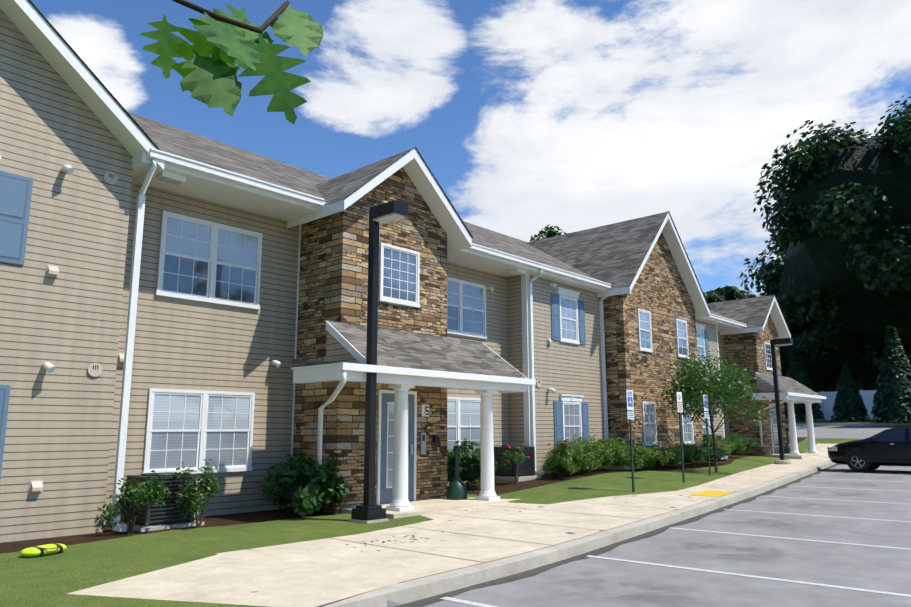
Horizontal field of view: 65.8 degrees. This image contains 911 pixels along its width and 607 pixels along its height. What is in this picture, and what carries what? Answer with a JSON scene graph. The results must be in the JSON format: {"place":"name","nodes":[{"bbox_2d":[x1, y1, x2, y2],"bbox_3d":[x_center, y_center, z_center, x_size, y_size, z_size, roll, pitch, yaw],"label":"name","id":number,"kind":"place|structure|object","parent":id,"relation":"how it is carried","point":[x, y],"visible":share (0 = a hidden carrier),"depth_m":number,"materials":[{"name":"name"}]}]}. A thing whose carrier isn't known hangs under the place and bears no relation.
{"place":"outdoors","nodes":[
{"label":"outdoors","id":0,"kind":"place"},
{"bbox_2d":[20,543,66,556],"bbox_3d":[-4.950,2.974,8.482,0.337,0.116,0.546,-4,-11,22],"label":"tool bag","id":1,"kind":"object","parent":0,"point":[42,550],"visible":1,"depth_m":8.37,"materials":[{"name":"yellow fabric"}]},
{"bbox_2d":[140,0,322,123],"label":"tree leaves","id":2,"kind":"object","parent":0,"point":[226,42],"visible":1,"depth_m":0.98,"materials":[{"name":"green plant"}]},
{"bbox_2d":[0,420,910,606],"bbox_3d":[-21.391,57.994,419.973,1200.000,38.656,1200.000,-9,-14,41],"label":"ground sheet","id":3,"kind":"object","parent":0,"point":[85,561],"visible":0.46,"depth_m":9.39,"materials":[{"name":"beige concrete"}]},
{"bbox_2d":[96,470,170,533],"bbox_3d":[-4.667,2.935,10.324,0.942,0.948,0.854,0,-10,-3],"label":"rose shrub","id":4,"kind":"object","parent":3,"relation":"on","point":[140,495],"visible":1,"depth_m":10.29,"materials":[{"name":"green plant"}]},
{"bbox_2d":[120,472,204,531],"bbox_3d":[-4.679,3.128,11.139,1.010,0.848,1.010,-9,-14,41],"label":"ac unit","id":5,"kind":"object","parent":3,"relation":"on","point":[158,516],"visible":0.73,"depth_m":10.87,"materials":[{"name":"metal"}]},
{"bbox_2d":[174,459,221,527],"bbox_3d":[-3.962,2.965,10.908,0.708,1.092,0.759,-9,-14,41],"label":"rose shrub","id":6,"kind":"object","parent":3,"relation":"on","point":[206,483],"visible":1,"depth_m":10.83,"materials":[{"name":"green plant"}]},
{"bbox_2d":[67,551,390,606],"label":"concrete path","id":7,"kind":"structure","parent":3,"relation":"on","point":[231,577],"depth_m":6.78,"materials":[{"name":"concrete"}]},
{"bbox_2d":[256,452,351,515],"bbox_3d":[-2.646,3.208,12.404,1.633,1.143,1.550,0,-10,-2],"label":"shrub","id":8,"kind":"object","parent":3,"relation":"on","point":[294,482],"visible":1,"depth_m":12.12,"materials":[{"name":"green plant"}]},
{"bbox_2d":[349,200,407,523],"bbox_3d":[-1.263,0.931,11.860,0.915,5.410,0.460,-9,-14,41],"label":"light pole","id":9,"kind":"object","parent":3,"relation":"on","point":[368,511],"visible":0.96,"depth_m":11.93,"materials":[{"name":"metal"}]},
{"bbox_2d":[0,9,786,542],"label":"building walls","id":10,"kind":"structure","parent":3,"relation":"on","point":[70,325],"depth_m":12.92,"materials":[{"name":"beige plastic"}]},
{"bbox_2d":[0,0,164,185],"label":"roof","id":11,"kind":"structure","parent":10,"relation":"attached to","point":[39,31],"depth_m":10.60,"materials":[{"name":"white paint"}]},
{"bbox_2d":[28,165,556,492],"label":"wall fixtures","id":12,"kind":"object","parent":10,"relation":"attached to","point":[94,370],"depth_m":11.04,"materials":[{"name":"beige plastic"}]},
{"bbox_2d":[287,147,472,252],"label":"roof","id":13,"kind":"structure","parent":10,"relation":"attached to","point":[342,192],"depth_m":14.96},
{"bbox_2d":[0,156,778,504],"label":"windows and doors","id":14,"kind":"structure","parent":10,"relation":"in","point":[206,260],"depth_m":13.20,"materials":[{"name":"white glass"}]},
{"bbox_2d":[111,148,746,531],"bbox_3d":[5.047,2.792,22.136,1.169,6.470,30.680,-9,-14,41],"label":"downspout","id":15,"kind":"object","parent":10,"relation":"attached to","point":[526,301],"depth_m":12.95,"materials":[{"name":"white metal"}]},
{"bbox_2d":[128,112,742,331],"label":"roof","id":16,"kind":"structure","parent":10,"relation":"on","point":[184,143],"depth_m":15.40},
{"bbox_2d":[526,211,709,317],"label":"roof","id":17,"kind":"structure","parent":10,"relation":"attached to","point":[615,255],"depth_m":24.07,"materials":[{"name":"grey"}]},
{"bbox_2d":[708,295,790,338],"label":"roof","id":18,"kind":"structure","parent":10,"relation":"attached to","point":[753,313],"depth_m":31.10,"materials":[{"name":"grey"}]},
{"bbox_2d":[291,321,535,510],"bbox_3d":[-0.570,2.147,13.635,1.430,3.395,5.300,-9,-14,41],"label":"porch","id":19,"kind":"object","parent":3,"relation":"on","point":[406,361],"visible":0.96,"depth_m":13.09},
{"bbox_2d":[447,445,466,499],"bbox_3d":[0.030,3.485,14.557,0.430,1.085,0.430,-9,-14,41],"label":"smoking receptacle","id":20,"kind":"object","parent":19,"relation":"on","point":[456,489],"visible":1,"depth_m":14.38,"materials":[{"name":"teal plastic"}]},
{"bbox_2d":[341,498,518,518],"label":"porch slab","id":21,"kind":"structure","parent":3,"relation":"on","point":[428,506],"depth_m":13.21,"materials":[{"name":"beige concrete"}]},
{"bbox_2d":[447,438,497,489],"bbox_3d":[0.237,3.724,16.286,1.406,1.192,1.272,2,-10,-10],"label":"shrub","id":22,"kind":"object","parent":3,"relation":"on","point":[469,467],"visible":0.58,"depth_m":16.00,"materials":[{"name":"green plant"}]},
{"bbox_2d":[500,443,529,483],"bbox_3d":[1.421,3.855,16.892,0.659,0.982,0.698,-9,-14,41],"label":"rose shrub","id":23,"kind":"object","parent":3,"relation":"on","point":[517,455],"visible":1,"depth_m":16.83,"materials":[{"name":"green plant"}]},
{"bbox_2d":[494,445,541,481],"bbox_3d":[1.484,4.050,17.913,1.010,0.848,1.010,-9,-14,41],"label":"ac unit","id":24,"kind":"object","parent":3,"relation":"on","point":[527,470],"visible":0.62,"depth_m":17.70,"materials":[{"name":"metal"}]},
{"bbox_2d":[246,463,839,606],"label":"curb","id":25,"kind":"object","parent":3,"relation":"on","point":[506,579],"visible":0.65,"depth_m":9.15,"materials":[{"name":"grey concrete"}]},
{"bbox_2d":[530,224,567,241],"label":"tree","id":26,"kind":"object","parent":3,"relation":"on","point":[550,232],"visible":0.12,"depth_m":42.71,"materials":[{"name":"green plant"}]},
{"bbox_2d":[548,438,572,479],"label":"rose shrub","id":27,"kind":"object","parent":3,"relation":"on","point":[561,454],"visible":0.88,"depth_m":17.55,"materials":[{"name":"green plant"}]},
{"bbox_2d":[544,448,581,474],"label":"hedge","id":28,"kind":"object","parent":3,"relation":"on","point":[565,466],"visible":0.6,"depth_m":17.59,"materials":[{"name":"green plant"}]},
{"bbox_2d":[544,438,596,471],"bbox_3d":[3.004,3.998,18.544,1.355,0.880,1.492,-9,-14,41],"label":"hedge","id":29,"kind":"object","parent":3,"relation":"on","point":[583,460],"visible":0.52,"depth_m":18.25,"materials":[{"name":"green plant"}]},
{"bbox_2d":[332,459,828,582],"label":"walk joints","id":30,"kind":"object","parent":3,"relation":"on","point":[544,524],"visible":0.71,"depth_m":10.21,"materials":[{"name":"grey concrete"}]},
{"bbox_2d":[565,430,616,468],"bbox_3d":[3.620,3.968,19.156,1.334,1.041,1.584,-9,-14,41],"label":"hedge","id":31,"kind":"object","parent":3,"relation":"on","point":[599,455],"visible":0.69,"depth_m":18.97,"materials":[{"name":"green plant"}]},
{"bbox_2d":[592,436,634,466],"bbox_3d":[4.374,4.146,19.746,1.326,0.877,1.390,-9,-14,41],"label":"hedge","id":32,"kind":"object","parent":3,"relation":"on","point":[617,451],"visible":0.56,"depth_m":19.43,"materials":[{"name":"green plant"}]},
{"bbox_2d":[594,438,641,469],"bbox_3d":[4.683,4.349,20.400,1.010,0.848,1.010,-9,-14,41],"label":"ac unit","id":33,"kind":"object","parent":3,"relation":"on","point":[616,467],"visible":0.35,"depth_m":20.06,"materials":[{"name":"metal"}]},
{"bbox_2d":[626,389,634,491],"bbox_3d":[3.970,3.125,15.867,0.042,2.380,0.300,-9,-14,41],"label":"parking sign","id":34,"kind":"object","parent":3,"relation":"on","point":[630,405],"visible":1,"depth_m":15.91,"materials":[{"name":"green"}]},
{"bbox_2d":[616,442,655,469],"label":"hedge","id":35,"kind":"object","parent":3,"relation":"on","point":[641,457],"visible":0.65,"depth_m":19.63,"materials":[{"name":"green plant"}]},
{"bbox_2d":[640,440,680,468],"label":"shrub","id":36,"kind":"object","parent":3,"relation":"on","point":[664,457],"visible":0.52,"depth_m":20.20,"materials":[{"name":"green plant"}]},
{"bbox_2d":[440,468,910,606],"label":"parking lines","id":37,"kind":"object","parent":3,"relation":"on","point":[466,602],"visible":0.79,"depth_m":8.46,"materials":[{"name":"paint"}]},
{"bbox_2d":[658,445,696,465],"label":"shrub","id":38,"kind":"object","parent":3,"relation":"on","point":[689,455],"visible":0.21,"depth_m":21.08,"materials":[{"name":"green plant"}]},
{"bbox_2d":[676,391,684,482],"bbox_3d":[5.740,3.430,17.884,0.038,2.380,0.300,-9,-14,41],"label":"no parking sign","id":39,"kind":"object","parent":3,"relation":"on","point":[679,403],"visible":0.98,"depth_m":17.92,"materials":[{"name":"green"}]},
{"bbox_2d":[666,441,706,464],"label":"shrub","id":40,"kind":"object","parent":3,"relation":"on","point":[699,454],"visible":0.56,"depth_m":21.74,"materials":[{"name":"green plant"}]},
{"bbox_2d":[703,394,710,475],"bbox_3d":[7.186,3.781,20.053,0.042,2.380,0.300,-9,-14,41],"label":"parking sign","id":41,"kind":"object","parent":3,"relation":"on","point":[705,398],"visible":0.96,"depth_m":20.09,"materials":[{"name":"green"}]},
{"bbox_2d":[689,441,725,462],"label":"shrub","id":42,"kind":"object","parent":3,"relation":"on","point":[718,453],"visible":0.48,"depth_m":22.52,"materials":[{"name":"green plant"}]},
{"bbox_2d":[690,490,732,496],"bbox_3d":[5.577,4.133,15.308,0.647,0.016,1.271,-8,-13,36],"label":"tactile pad","id":43,"kind":"object","parent":3,"relation":"on","point":[712,493],"visible":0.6,"depth_m":15.29,"materials":[{"name":"yellow plastic"}]},
{"bbox_2d":[658,347,772,471],"bbox_3d":[7.685,3.264,21.285,3.008,3.971,3.399,1,-10,-7],"label":"tree","id":44,"kind":"object","parent":3,"relation":"on","point":[699,388],"visible":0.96,"depth_m":20.95,"materials":[{"name":"green plant"}]},
{"bbox_2d":[703,435,727,459],"bbox_3d":[9.004,5.115,25.127,1.010,0.848,1.010,-9,-14,41],"label":"ac unit","id":45,"kind":"object","parent":3,"relation":"on","point":[718,437],"visible":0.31,"depth_m":24.89,"materials":[{"name":"metal"}]},
{"bbox_2d":[697,435,734,459],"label":"shrub","id":46,"kind":"object","parent":3,"relation":"on","point":[724,446],"visible":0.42,"depth_m":23.19,"materials":[{"name":"green plant"}]},
{"bbox_2d":[719,437,733,454],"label":"shrub","id":47,"kind":"object","parent":3,"relation":"on","point":[723,440],"visible":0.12,"depth_m":25.12,"materials":[{"name":"green plant"}]},
{"bbox_2d":[703,285,759,302],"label":"tree","id":48,"kind":"object","parent":3,"relation":"on","point":[725,293],"visible":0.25,"depth_m":77.57,"materials":[{"name":"green plant"}]},
{"bbox_2d":[724,436,746,454],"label":"shrub","id":49,"kind":"object","parent":3,"relation":"on","point":[736,445],"visible":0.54,"depth_m":26.00,"materials":[{"name":"green plant"}]},
{"bbox_2d":[725,432,758,451],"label":"shrub","id":50,"kind":"object","parent":3,"relation":"on","point":[745,440],"visible":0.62,"depth_m":27.57,"materials":[{"name":"green plant"}]},
{"bbox_2d":[770,338,792,463],"bbox_3d":[11.923,3.560,25.602,0.945,4.660,0.560,-9,-14,41],"label":"light pole","id":51,"kind":"object","parent":3,"relation":"on","point":[781,342],"visible":0.88,"depth_m":25.67,"materials":[{"name":"metal"}]},
{"bbox_2d":[751,372,825,454],"bbox_3d":[14.316,4.676,29.941,1.430,3.390,5.300,-9,-14,41],"label":"porch","id":52,"kind":"object","parent":3,"relation":"on","point":[791,391],"visible":0.98,"depth_m":29.10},
{"bbox_2d":[784,428,790,453],"bbox_3d":[14.182,5.856,29.990,0.430,1.085,0.430,-9,-14,41],"label":"smokers pole","id":53,"kind":"object","parent":52,"relation":"on","point":[787,449],"visible":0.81,"depth_m":29.90,"materials":[{"name":"teal"}]},
{"bbox_2d":[768,453,824,458],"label":"porch slab","id":54,"kind":"structure","parent":3,"relation":"on","point":[804,455],"depth_m":28.65,"materials":[{"name":"beige concrete"}]},
{"bbox_2d":[784,347,825,420],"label":"conifer","id":55,"kind":"object","parent":3,"relation":"on","point":[796,371],"visible":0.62,"depth_m":49.07,"materials":[{"name":"green plant"}]},
{"bbox_2d":[755,228,861,390],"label":"tree","id":56,"kind":"object","parent":3,"relation":"on","point":[767,282],"depth_m":65.90,"materials":[{"name":"green plant"}]},
{"bbox_2d":[738,92,910,348],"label":"tree","id":57,"kind":"object","parent":3,"relation":"on","point":[843,216],"visible":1,"depth_m":50.87,"materials":[{"name":"green plant"}]},
{"bbox_2d":[782,370,878,391],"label":"hedge","id":58,"kind":"object","parent":3,"relation":"on","point":[869,381],"visible":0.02,"depth_m":68.95,"materials":[{"name":"green plant"}]},
{"bbox_2d":[784,390,880,420],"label":"vinyl fence","id":59,"kind":"object","parent":3,"relation":"on","point":[826,405],"visible":0.1,"depth_m":48.41,"materials":[{"name":"white plastic"}]},
{"bbox_2d":[779,308,910,390],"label":"tree","id":60,"kind":"object","parent":3,"relation":"on","point":[826,350],"visible":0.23,"depth_m":57.74,"materials":[{"name":"green plant"}]},
{"bbox_2d":[786,423,910,438],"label":"cross road kerbs","id":61,"kind":"structure","parent":3,"relation":"on","point":[873,424],"depth_m":40.66,"materials":[{"name":"concrete"}]},
{"bbox_2d":[830,361,870,421],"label":"conifer","id":62,"kind":"object","parent":3,"relation":"on","point":[849,404],"visible":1,"depth_m":44.27,"materials":[{"name":"green plant"}]},
{"bbox_2d":[827,426,910,471],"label":"black sedan car","id":63,"kind":"object","parent":3,"relation":"on","point":[890,447],"visible":1,"depth_m":22.61,"materials":[{"name":"black paint"}]},
{"bbox_2d":[869,325,910,423],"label":"conifer","id":64,"kind":"object","parent":3,"relation":"on","point":[893,391],"visible":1,"depth_m":39.95,"materials":[{"name":"green plant"}]},
{"bbox_2d":[31,0,910,296],"label":"sky","id":65,"kind":"structure","parent":0,"point":[529,116],"materials":[{"name":"blue"}]}
]}

